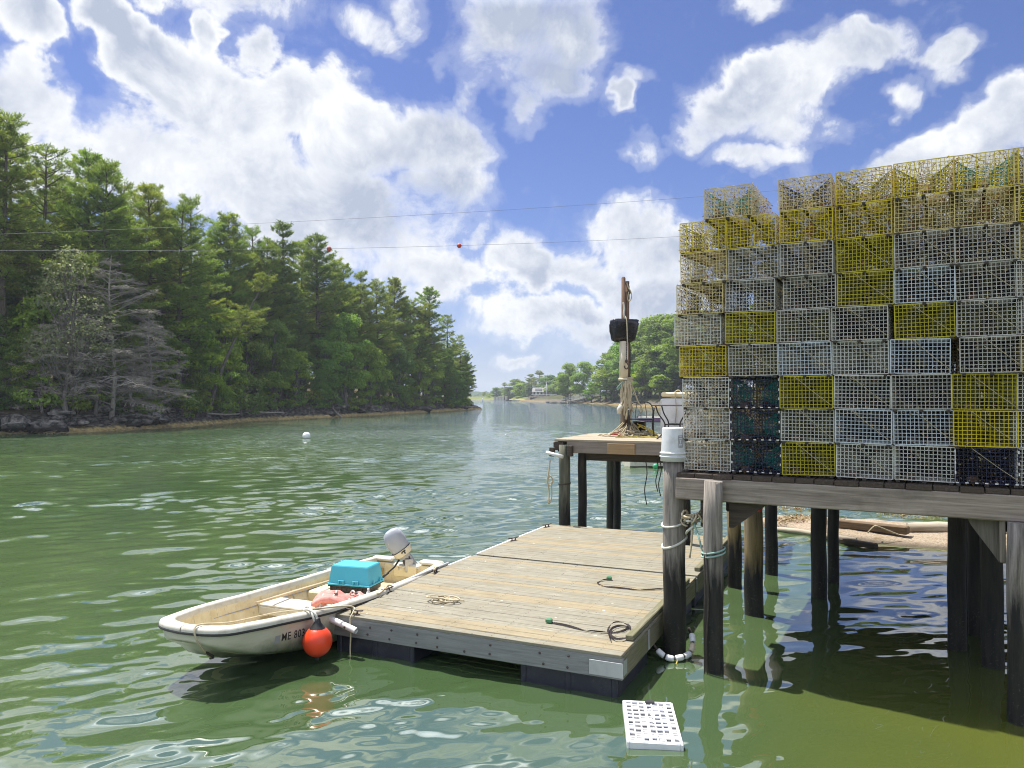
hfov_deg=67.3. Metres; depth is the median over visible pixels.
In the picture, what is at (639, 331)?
leafy tree
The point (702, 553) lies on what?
mooring rope
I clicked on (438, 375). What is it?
leafy tree
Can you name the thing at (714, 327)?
lobster trap
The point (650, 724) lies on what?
floating crate
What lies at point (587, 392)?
leafy tree
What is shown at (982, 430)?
lobster trap
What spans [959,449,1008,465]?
lobster trap
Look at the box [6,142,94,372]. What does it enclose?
pine tree
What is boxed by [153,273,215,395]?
leafy tree
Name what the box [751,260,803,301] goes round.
lobster trap
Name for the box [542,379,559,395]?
leafy tree
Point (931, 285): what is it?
lobster trap
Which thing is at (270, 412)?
driftwood log
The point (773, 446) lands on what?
lobster trap
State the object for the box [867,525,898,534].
spit rope
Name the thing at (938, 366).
lobster trap
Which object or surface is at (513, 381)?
leafy tree
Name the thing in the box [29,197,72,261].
pine tree
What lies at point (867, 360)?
lobster trap
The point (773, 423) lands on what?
lobster trap
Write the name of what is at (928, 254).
lobster trap
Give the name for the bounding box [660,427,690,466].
bucket
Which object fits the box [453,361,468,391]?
leafy tree
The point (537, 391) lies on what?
cottage
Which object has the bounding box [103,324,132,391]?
leafy tree
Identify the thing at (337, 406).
boulder
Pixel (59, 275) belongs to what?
pine tree
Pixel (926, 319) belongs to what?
lobster trap
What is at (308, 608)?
fender rope
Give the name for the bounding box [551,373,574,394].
leafy tree
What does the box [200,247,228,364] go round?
pine tree
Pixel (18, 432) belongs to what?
rockweed
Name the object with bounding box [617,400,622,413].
net float
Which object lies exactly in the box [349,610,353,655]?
dock line
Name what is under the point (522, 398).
lawn
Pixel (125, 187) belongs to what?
pine tree
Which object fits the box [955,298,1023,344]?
lobster trap
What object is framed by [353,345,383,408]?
leafy tree
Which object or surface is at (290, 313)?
pine tree
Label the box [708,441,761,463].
lobster trap
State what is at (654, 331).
leafy tree
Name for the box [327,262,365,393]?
pine tree
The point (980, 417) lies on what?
lobster trap
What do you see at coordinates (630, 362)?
rope
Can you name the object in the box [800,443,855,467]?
lobster trap
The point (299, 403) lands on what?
shrub
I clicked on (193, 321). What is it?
leafy tree
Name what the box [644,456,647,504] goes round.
hanging line
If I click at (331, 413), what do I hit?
boulder
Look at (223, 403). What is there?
shrub
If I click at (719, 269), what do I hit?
lobster trap
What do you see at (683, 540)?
mooring rope
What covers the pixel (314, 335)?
leafy tree
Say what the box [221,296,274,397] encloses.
leafy tree
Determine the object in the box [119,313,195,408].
dead tree
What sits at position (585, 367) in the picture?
leafy tree
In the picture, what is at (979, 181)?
lobster trap
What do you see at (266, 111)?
sky
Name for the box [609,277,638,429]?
hoist mast
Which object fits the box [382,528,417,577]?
outboard motor
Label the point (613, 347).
leafy tree
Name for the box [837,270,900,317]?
lobster trap
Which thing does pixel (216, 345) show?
leafy tree
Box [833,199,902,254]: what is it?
lobster trap
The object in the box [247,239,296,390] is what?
pine tree
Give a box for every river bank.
[0,367,481,433]
[520,384,987,416]
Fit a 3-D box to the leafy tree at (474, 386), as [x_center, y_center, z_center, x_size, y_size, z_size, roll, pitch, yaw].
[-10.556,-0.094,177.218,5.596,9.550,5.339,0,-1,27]
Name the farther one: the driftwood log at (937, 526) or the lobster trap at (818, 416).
the driftwood log at (937, 526)
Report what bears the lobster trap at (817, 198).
on the lobster trap at (817, 230)
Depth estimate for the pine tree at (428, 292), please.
152.37 m
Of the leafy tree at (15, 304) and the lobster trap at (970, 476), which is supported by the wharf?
the lobster trap at (970, 476)
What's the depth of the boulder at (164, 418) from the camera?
71.96 m
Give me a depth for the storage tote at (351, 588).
10.60 m
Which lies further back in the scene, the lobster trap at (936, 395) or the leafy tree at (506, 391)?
the leafy tree at (506, 391)
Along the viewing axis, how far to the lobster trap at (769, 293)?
8.73 m
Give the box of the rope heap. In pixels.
[599,422,658,435]
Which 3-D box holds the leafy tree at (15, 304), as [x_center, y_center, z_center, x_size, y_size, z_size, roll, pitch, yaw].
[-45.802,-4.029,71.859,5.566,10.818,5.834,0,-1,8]
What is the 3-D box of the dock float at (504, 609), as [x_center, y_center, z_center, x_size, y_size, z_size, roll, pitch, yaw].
[0.192,3.007,10.087,3.681,0.636,3.829,0,-1,25]
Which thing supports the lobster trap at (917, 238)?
on the lobster trap at (927, 266)
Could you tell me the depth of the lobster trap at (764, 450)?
9.56 m
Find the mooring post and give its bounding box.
[663,461,685,656]
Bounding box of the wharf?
[676,449,1023,726]
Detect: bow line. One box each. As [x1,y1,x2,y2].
[193,605,355,657]
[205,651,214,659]
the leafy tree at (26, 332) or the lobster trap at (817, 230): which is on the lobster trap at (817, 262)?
the lobster trap at (817, 230)
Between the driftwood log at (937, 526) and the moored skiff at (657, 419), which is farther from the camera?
the moored skiff at (657, 419)
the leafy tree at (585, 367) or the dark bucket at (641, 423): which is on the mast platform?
the dark bucket at (641, 423)
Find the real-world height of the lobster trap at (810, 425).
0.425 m
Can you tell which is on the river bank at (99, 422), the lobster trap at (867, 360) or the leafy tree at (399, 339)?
the leafy tree at (399, 339)
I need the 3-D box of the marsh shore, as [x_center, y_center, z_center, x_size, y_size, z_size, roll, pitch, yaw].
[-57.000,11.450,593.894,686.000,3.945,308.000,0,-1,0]
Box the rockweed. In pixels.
[0,408,477,434]
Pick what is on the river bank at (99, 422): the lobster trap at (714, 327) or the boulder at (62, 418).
the boulder at (62, 418)
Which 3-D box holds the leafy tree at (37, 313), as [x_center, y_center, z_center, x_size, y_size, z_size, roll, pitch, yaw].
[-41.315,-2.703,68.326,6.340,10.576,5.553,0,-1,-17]
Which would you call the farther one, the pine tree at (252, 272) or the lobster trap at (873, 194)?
the pine tree at (252, 272)
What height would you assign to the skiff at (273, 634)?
0.802 m
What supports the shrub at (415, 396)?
on the river bank at (99, 422)
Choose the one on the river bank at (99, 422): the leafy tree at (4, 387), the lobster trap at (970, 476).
the leafy tree at (4, 387)
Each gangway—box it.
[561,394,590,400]
[568,392,602,401]
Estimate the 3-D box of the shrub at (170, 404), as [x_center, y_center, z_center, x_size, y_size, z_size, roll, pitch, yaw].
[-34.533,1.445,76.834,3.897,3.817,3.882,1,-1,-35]
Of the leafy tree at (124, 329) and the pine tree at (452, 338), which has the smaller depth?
the leafy tree at (124, 329)
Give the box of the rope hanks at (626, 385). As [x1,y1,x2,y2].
[620,377,633,422]
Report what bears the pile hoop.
attached to the dock float at (504, 609)
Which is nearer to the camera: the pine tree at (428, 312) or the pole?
the pole
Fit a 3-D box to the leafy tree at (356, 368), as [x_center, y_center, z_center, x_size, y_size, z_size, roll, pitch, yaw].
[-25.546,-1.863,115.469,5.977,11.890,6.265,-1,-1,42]
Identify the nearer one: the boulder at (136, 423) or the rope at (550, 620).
the rope at (550, 620)
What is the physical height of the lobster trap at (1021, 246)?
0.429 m
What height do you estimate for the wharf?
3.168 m
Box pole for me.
[381,562,448,588]
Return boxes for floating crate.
[622,700,683,750]
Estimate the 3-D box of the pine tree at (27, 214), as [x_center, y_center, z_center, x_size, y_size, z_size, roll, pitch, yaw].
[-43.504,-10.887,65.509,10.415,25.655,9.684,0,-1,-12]
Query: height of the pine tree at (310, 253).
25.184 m
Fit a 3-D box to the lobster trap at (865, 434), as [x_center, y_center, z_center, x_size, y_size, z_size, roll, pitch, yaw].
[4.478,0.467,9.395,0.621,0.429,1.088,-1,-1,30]
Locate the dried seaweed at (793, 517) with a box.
[777,510,846,523]
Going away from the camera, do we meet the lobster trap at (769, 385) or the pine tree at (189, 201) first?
the lobster trap at (769, 385)
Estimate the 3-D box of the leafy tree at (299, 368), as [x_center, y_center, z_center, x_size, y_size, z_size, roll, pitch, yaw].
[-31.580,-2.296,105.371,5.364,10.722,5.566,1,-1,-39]
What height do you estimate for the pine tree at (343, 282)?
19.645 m
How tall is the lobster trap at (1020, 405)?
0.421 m
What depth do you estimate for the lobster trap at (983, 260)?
8.56 m
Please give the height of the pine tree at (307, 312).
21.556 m
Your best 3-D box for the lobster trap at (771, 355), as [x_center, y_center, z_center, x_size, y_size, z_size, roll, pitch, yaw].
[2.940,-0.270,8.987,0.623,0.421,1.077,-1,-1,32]
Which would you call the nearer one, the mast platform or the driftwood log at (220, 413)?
the mast platform
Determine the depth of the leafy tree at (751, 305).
180.00 m
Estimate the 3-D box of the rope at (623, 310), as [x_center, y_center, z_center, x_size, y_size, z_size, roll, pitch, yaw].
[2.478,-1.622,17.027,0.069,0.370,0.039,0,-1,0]
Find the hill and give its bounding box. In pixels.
[421,384,572,396]
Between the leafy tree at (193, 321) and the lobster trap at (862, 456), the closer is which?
the lobster trap at (862, 456)
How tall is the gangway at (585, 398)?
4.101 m
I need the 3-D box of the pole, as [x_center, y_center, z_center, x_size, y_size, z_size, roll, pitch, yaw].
[-1.507,2.742,10.699,0.055,0.041,2.550,0,-1,25]
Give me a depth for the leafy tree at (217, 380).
85.50 m
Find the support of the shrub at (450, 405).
on the river bank at (99, 422)
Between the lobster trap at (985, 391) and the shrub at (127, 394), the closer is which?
the lobster trap at (985, 391)
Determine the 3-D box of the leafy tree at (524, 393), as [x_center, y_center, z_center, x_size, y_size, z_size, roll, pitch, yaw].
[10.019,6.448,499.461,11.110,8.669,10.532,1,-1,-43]
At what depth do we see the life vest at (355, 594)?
9.97 m
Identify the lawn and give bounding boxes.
[509,394,534,399]
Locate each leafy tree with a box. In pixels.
[0,313,22,384]
[0,346,30,408]
[2,324,52,408]
[4,295,84,380]
[6,259,51,380]
[6,265,61,378]
[6,286,34,306]
[50,346,91,391]
[62,283,145,404]
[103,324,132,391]
[117,286,168,391]
[136,330,180,398]
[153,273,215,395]
[157,307,221,395]
[161,318,207,391]
[173,336,219,398]
[191,344,239,412]
[207,307,247,381]
[215,355,248,403]
[218,319,254,378]
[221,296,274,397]
[248,319,300,405]
[254,340,291,398]
[261,335,302,400]
[281,386,299,398]
[284,349,313,402]
[287,332,311,395]
[306,336,345,395]
[307,369,331,408]
[310,312,351,400]
[314,312,371,410]
[328,335,363,402]
[337,374,355,400]
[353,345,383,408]
[356,342,392,404]
[362,338,387,394]
[366,362,387,398]
[378,330,414,397]
[380,345,416,407]
[405,359,431,406]
[408,346,445,403]
[424,366,443,399]
[435,348,461,406]
[450,373,466,407]
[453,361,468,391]
[467,364,476,397]
[490,387,501,396]
[502,387,514,399]
[506,379,529,395]
[511,382,528,395]
[520,388,531,396]
[535,375,560,395]
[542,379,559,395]
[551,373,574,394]
[554,362,579,402]
[569,361,598,401]
[582,382,599,402]
[590,348,620,401]
[599,378,619,401]
[604,343,656,396]
[608,323,647,395]
[618,321,657,395]
[630,313,675,394]
[631,354,657,396]
[631,368,655,402]
[633,313,685,391]
[645,355,687,392]
[648,374,673,398]
[650,310,710,380]
[682,323,743,393]
[700,321,752,392]
[714,302,768,389]
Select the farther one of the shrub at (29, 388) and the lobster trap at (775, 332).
the shrub at (29, 388)
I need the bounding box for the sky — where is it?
[0,0,1023,392]
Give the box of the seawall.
[494,397,520,399]
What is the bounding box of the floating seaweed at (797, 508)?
[777,506,932,517]
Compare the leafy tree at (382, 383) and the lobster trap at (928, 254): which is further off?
the leafy tree at (382, 383)
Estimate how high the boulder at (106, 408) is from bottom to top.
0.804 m
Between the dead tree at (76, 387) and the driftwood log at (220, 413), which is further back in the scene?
the driftwood log at (220, 413)
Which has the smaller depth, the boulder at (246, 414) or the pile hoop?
the pile hoop
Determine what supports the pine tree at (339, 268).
on the river bank at (99, 422)
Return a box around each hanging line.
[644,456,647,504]
[655,456,658,491]
[658,456,661,495]
[703,554,705,673]
[706,553,708,673]
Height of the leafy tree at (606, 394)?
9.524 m
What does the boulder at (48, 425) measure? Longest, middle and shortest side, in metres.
3.358 x 3.059 x 1.468 m
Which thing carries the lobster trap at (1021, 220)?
on the lobster trap at (1021, 246)
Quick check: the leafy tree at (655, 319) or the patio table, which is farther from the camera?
the leafy tree at (655, 319)
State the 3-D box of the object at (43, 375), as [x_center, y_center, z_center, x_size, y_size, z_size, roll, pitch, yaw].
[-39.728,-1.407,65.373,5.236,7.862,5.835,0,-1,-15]
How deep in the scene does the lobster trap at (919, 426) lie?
8.81 m
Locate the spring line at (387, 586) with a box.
[376,584,392,593]
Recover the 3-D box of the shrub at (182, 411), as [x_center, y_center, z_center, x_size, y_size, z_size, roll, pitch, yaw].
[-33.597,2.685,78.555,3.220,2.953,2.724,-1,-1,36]
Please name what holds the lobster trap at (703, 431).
on the lobster trap at (708, 464)
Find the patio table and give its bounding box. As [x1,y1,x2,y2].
[652,404,691,438]
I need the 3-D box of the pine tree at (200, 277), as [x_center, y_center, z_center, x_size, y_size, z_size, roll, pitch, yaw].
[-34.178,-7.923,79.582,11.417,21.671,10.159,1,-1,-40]
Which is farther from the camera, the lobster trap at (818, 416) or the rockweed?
the rockweed
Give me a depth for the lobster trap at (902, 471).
7.85 m
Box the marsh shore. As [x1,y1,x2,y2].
[442,396,506,399]
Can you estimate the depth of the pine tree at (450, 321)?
162.10 m
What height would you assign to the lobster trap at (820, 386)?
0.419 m
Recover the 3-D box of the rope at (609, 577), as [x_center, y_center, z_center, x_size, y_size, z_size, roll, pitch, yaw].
[1.595,2.732,10.488,0.935,0.049,0.425,-1,-1,35]
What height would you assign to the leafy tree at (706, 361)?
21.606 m
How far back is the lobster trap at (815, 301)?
9.39 m
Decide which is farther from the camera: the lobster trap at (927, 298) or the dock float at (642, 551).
the dock float at (642, 551)
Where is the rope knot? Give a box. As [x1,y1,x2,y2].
[680,510,702,557]
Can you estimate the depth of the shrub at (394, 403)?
132.55 m
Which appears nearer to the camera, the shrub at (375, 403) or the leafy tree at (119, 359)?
the leafy tree at (119, 359)
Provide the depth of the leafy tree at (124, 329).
69.68 m
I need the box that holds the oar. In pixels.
[255,580,328,603]
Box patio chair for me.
[628,401,654,436]
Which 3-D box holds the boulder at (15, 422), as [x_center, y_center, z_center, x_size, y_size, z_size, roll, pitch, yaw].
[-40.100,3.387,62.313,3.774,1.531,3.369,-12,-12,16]
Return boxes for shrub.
[0,392,12,409]
[3,385,38,409]
[12,373,62,410]
[13,381,47,407]
[28,388,71,408]
[39,375,92,413]
[59,384,105,411]
[78,376,109,404]
[88,388,125,411]
[106,374,142,406]
[115,391,163,413]
[116,398,139,413]
[146,379,187,411]
[152,382,197,410]
[170,398,197,418]
[204,392,240,416]
[218,371,269,415]
[257,395,277,410]
[261,390,280,408]
[288,394,305,408]
[323,389,344,410]
[343,397,364,410]
[364,396,381,405]
[377,388,394,403]
[389,396,402,407]
[406,392,423,407]
[447,399,454,407]
[465,393,473,404]
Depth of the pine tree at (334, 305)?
120.53 m
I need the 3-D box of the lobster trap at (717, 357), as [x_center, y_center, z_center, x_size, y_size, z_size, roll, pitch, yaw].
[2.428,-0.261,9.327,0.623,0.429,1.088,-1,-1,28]
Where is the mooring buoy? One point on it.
(306, 435)
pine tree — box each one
[0,107,68,405]
[0,116,57,299]
[0,129,69,383]
[0,157,36,267]
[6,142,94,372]
[13,194,43,261]
[19,171,100,381]
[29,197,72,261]
[31,157,170,359]
[47,147,139,321]
[49,227,96,374]
[51,208,93,303]
[83,198,147,315]
[91,182,154,291]
[111,182,198,400]
[132,204,206,399]
[135,202,240,410]
[161,193,225,396]
[182,218,255,374]
[192,258,228,387]
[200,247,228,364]
[206,210,269,358]
[208,269,277,412]
[225,237,277,340]
[234,224,281,393]
[241,255,283,394]
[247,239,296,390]
[269,259,299,344]
[284,239,324,335]
[290,232,350,368]
[296,268,319,390]
[305,256,362,399]
[306,292,326,353]
[315,271,368,400]
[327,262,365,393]
[329,281,361,389]
[344,284,375,394]
[349,270,388,390]
[356,278,404,398]
[361,297,380,323]
[378,277,420,395]
[378,313,395,396]
[387,300,419,385]
[395,297,416,374]
[401,298,436,400]
[405,305,432,398]
[406,324,439,405]
[409,302,449,402]
[413,286,451,394]
[436,314,465,381]
[445,337,461,363]
[452,334,469,372]
[457,352,477,403]
[499,382,509,399]
[525,370,543,395]
[589,379,605,401]
[590,356,612,401]
[668,346,691,391]
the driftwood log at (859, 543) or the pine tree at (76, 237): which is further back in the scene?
the pine tree at (76, 237)
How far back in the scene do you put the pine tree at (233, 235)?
96.73 m
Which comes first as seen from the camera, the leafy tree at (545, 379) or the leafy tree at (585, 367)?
the leafy tree at (585, 367)
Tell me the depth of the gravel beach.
16.21 m
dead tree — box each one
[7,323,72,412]
[19,244,118,421]
[32,310,107,411]
[34,255,194,418]
[57,295,127,414]
[101,342,174,418]
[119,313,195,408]
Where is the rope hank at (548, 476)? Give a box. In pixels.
[547,460,552,503]
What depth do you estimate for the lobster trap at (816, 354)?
8.42 m
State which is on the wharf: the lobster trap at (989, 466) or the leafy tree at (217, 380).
the lobster trap at (989, 466)
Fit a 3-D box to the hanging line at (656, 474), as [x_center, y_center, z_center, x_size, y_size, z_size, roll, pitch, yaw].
[2.858,1.771,15.175,0.067,0.706,0.019,0,-1,0]
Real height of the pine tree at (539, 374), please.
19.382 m
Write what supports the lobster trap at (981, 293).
on the lobster trap at (984, 324)
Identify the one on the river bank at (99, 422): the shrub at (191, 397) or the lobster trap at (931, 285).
the shrub at (191, 397)
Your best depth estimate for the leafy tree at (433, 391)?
153.06 m
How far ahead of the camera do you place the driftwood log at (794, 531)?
16.86 m
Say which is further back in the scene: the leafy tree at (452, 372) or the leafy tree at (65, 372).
the leafy tree at (452, 372)
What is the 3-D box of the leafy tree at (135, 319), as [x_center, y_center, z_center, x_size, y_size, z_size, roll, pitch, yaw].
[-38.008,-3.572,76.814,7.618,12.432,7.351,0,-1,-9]
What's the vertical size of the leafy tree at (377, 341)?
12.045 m
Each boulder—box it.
[0,414,31,432]
[23,419,68,433]
[47,407,75,416]
[49,415,73,422]
[66,418,89,425]
[89,404,112,412]
[110,416,127,422]
[118,412,159,425]
[126,419,144,426]
[138,412,150,421]
[151,412,172,424]
[242,411,251,415]
[324,411,336,416]
[331,402,346,409]
[352,407,366,412]
[367,405,383,411]
[418,406,431,411]
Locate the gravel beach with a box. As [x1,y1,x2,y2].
[763,515,1006,549]
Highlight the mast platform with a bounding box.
[546,433,728,529]
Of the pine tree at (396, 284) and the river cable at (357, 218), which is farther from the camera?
the pine tree at (396, 284)
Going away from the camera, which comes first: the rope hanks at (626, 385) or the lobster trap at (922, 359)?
the lobster trap at (922, 359)
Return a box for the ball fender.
[302,617,331,660]
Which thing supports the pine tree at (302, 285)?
on the river bank at (99, 422)
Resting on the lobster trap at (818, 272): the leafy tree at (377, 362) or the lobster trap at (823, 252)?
the lobster trap at (823, 252)
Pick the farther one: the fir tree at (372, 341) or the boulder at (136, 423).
the fir tree at (372, 341)
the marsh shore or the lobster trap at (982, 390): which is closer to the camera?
the lobster trap at (982, 390)
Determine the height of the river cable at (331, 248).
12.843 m
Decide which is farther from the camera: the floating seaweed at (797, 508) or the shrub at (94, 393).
the shrub at (94, 393)
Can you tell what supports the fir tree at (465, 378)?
on the river bank at (99, 422)
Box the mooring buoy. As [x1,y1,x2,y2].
[302,431,309,438]
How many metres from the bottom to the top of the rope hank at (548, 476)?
0.911 m
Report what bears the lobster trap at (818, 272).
on the lobster trap at (815, 301)
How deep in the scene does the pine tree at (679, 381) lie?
214.89 m
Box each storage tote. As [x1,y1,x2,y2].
[327,560,384,587]
[328,581,383,593]
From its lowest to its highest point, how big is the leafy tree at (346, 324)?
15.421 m
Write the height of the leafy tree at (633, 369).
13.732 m
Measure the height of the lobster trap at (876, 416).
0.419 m
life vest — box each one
[311,589,351,606]
[346,590,364,598]
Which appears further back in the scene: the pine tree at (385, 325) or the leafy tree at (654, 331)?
the leafy tree at (654, 331)
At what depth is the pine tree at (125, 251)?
72.20 m
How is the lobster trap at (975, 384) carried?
on the lobster trap at (980, 417)
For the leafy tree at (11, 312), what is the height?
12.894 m
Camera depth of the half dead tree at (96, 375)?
67.67 m
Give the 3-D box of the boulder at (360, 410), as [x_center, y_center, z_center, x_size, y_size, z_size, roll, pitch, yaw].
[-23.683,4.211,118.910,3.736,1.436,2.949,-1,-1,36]
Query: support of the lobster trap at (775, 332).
on the lobster trap at (773, 363)
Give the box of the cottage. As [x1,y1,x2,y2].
[532,386,550,394]
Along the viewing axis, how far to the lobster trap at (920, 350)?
7.92 m
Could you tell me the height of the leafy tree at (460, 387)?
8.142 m
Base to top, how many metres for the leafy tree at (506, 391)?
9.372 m
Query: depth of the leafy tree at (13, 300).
69.86 m
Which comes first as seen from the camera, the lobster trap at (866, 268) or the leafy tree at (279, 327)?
the lobster trap at (866, 268)
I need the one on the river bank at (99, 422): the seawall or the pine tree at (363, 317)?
the pine tree at (363, 317)
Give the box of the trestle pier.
[529,394,556,398]
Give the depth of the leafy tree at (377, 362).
122.77 m
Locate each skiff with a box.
[158,555,443,656]
[622,457,713,466]
[637,416,660,421]
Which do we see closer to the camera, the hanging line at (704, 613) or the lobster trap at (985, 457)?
the hanging line at (704, 613)
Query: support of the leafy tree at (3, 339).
on the river bank at (99, 422)
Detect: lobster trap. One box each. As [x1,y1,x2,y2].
[674,314,740,351]
[675,282,741,322]
[678,218,748,266]
[678,344,743,379]
[679,248,748,294]
[682,376,751,409]
[682,407,753,441]
[683,436,754,473]
[702,182,772,233]
[708,409,758,434]
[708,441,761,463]
[724,311,789,349]
[725,278,792,320]
[726,212,791,262]
[727,245,792,292]
[728,343,797,379]
[729,375,793,410]
[730,408,797,442]
[731,440,796,476]
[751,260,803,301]
[753,379,807,405]
[754,290,808,326]
[754,319,808,351]
[754,349,810,379]
[754,443,813,465]
[755,410,810,435]
[775,308,838,348]
[777,173,841,229]
[778,206,842,258]
[778,341,842,378]
[779,240,841,290]
[779,375,841,410]
[780,405,842,444]
[781,274,848,318]
[781,441,839,478]
[797,256,853,294]
[798,378,848,408]
[799,348,853,380]
[800,287,853,321]
[800,317,849,349]
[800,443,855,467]
[801,407,852,436]
[802,226,853,270]
[830,305,893,346]
[831,374,894,411]
[832,340,899,378]
[833,165,893,226]
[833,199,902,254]
[834,235,898,286]
[835,407,900,446]
[835,441,895,481]
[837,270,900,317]
[849,314,901,349]
[849,378,901,407]
[849,445,892,468]
[850,223,900,263]
[850,346,904,378]
[850,410,901,438]
[851,253,898,295]
[851,284,901,323]
[889,337,952,377]
[889,372,955,411]
[890,409,956,447]
[891,156,956,219]
[892,193,957,251]
[892,265,959,312]
[892,301,956,347]
[893,228,960,282]
[893,441,956,485]
[900,280,955,316]
[900,411,954,439]
[901,218,950,261]
[901,251,949,292]
[902,376,958,406]
[902,447,953,471]
[903,312,959,349]
[904,344,959,378]
[909,382,954,400]
[912,351,956,371]
[914,450,953,464]
[947,407,1018,450]
[948,222,1021,280]
[949,372,1018,412]
[950,148,1019,211]
[950,185,1020,245]
[951,446,1021,488]
[952,260,1020,313]
[954,342,1014,378]
[954,376,1011,407]
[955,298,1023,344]
[955,411,1011,441]
[956,335,1023,376]
[957,210,1008,259]
[957,243,1006,290]
[957,276,1013,316]
[957,309,1012,346]
[958,350,1007,366]
[958,448,1015,473]
[959,411,1006,436]
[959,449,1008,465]
[960,378,1006,406]
[1005,147,1023,204]
[1006,223,1023,274]
[1006,373,1023,412]
[1007,260,1023,304]
[1009,408,1023,450]
[1010,448,1023,487]
[1011,184,1023,239]
[1011,335,1023,375]
[1013,297,1023,337]
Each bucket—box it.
[633,421,646,432]
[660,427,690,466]
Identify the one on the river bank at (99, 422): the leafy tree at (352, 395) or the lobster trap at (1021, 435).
the leafy tree at (352, 395)
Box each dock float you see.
[329,555,695,697]
[475,523,727,605]
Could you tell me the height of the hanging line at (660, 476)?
0.796 m
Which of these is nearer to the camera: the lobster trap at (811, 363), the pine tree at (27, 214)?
the lobster trap at (811, 363)
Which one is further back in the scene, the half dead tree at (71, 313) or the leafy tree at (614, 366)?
the leafy tree at (614, 366)
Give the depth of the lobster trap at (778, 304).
9.66 m
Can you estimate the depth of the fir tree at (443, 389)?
156.31 m
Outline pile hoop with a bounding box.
[653,627,695,663]
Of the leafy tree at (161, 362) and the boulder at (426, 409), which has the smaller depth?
the leafy tree at (161, 362)
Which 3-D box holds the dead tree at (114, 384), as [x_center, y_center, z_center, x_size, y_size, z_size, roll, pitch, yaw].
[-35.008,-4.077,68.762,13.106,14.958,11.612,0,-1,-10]
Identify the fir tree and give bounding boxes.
[262,219,316,401]
[289,315,316,401]
[360,332,379,401]
[404,341,422,402]
[437,357,452,406]
[457,366,470,402]
[522,374,537,396]
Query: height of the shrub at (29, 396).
4.151 m
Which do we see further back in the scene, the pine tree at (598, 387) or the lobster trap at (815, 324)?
the pine tree at (598, 387)
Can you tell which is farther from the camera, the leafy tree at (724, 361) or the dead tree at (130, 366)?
the leafy tree at (724, 361)
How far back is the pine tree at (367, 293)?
127.91 m
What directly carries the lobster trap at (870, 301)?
on the lobster trap at (865, 331)
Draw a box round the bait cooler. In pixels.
[660,390,702,435]
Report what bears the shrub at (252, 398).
on the river bank at (99, 422)
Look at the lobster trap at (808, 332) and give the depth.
9.34 m
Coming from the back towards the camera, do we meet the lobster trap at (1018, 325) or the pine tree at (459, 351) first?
the pine tree at (459, 351)
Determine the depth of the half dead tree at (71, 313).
64.95 m
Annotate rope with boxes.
[303,605,317,621]
[615,436,656,437]
[623,302,625,318]
[624,315,627,344]
[626,283,631,301]
[629,286,630,425]
[632,385,642,413]
[661,519,692,527]
[661,525,693,549]
[693,522,725,557]
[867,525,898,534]
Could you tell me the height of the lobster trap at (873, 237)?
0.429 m
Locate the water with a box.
[0,400,1023,767]
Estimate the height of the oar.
0.133 m
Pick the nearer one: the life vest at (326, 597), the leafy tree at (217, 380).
the life vest at (326, 597)
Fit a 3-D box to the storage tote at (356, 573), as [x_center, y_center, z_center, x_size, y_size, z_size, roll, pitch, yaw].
[-2.187,2.646,10.782,0.664,0.268,0.463,0,-1,17]
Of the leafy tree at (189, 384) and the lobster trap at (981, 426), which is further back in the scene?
the leafy tree at (189, 384)
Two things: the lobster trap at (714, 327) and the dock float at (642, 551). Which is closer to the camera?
the lobster trap at (714, 327)
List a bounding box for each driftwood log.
[207,410,236,414]
[249,407,285,412]
[777,527,856,539]
[839,519,909,534]
[839,538,877,548]
[906,521,1006,533]
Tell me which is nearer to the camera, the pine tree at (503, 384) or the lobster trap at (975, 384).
the lobster trap at (975, 384)
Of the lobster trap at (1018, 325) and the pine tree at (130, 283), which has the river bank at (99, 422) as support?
the pine tree at (130, 283)
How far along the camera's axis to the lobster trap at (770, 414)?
8.69 m
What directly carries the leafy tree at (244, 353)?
on the river bank at (99, 422)
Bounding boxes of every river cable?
[0,215,958,250]
[13,170,989,233]
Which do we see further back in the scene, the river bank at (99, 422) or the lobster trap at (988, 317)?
the river bank at (99, 422)
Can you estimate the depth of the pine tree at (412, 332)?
147.43 m
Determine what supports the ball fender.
hanging from the fender rope at (308, 608)
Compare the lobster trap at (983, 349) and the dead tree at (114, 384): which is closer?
the lobster trap at (983, 349)
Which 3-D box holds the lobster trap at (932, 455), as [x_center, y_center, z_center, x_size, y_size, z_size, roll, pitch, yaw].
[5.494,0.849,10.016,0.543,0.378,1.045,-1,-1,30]
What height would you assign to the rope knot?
0.591 m
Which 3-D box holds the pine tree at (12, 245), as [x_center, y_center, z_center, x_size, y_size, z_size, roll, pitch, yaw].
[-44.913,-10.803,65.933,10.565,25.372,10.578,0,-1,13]
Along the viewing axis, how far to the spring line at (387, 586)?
10.11 m
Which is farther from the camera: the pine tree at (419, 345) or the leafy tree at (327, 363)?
the pine tree at (419, 345)
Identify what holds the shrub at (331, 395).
on the river bank at (99, 422)
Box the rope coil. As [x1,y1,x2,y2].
[426,595,463,602]
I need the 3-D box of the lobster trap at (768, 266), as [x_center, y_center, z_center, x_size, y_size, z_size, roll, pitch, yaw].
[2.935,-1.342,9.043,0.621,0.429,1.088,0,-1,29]
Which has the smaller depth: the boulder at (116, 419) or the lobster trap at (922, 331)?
the lobster trap at (922, 331)

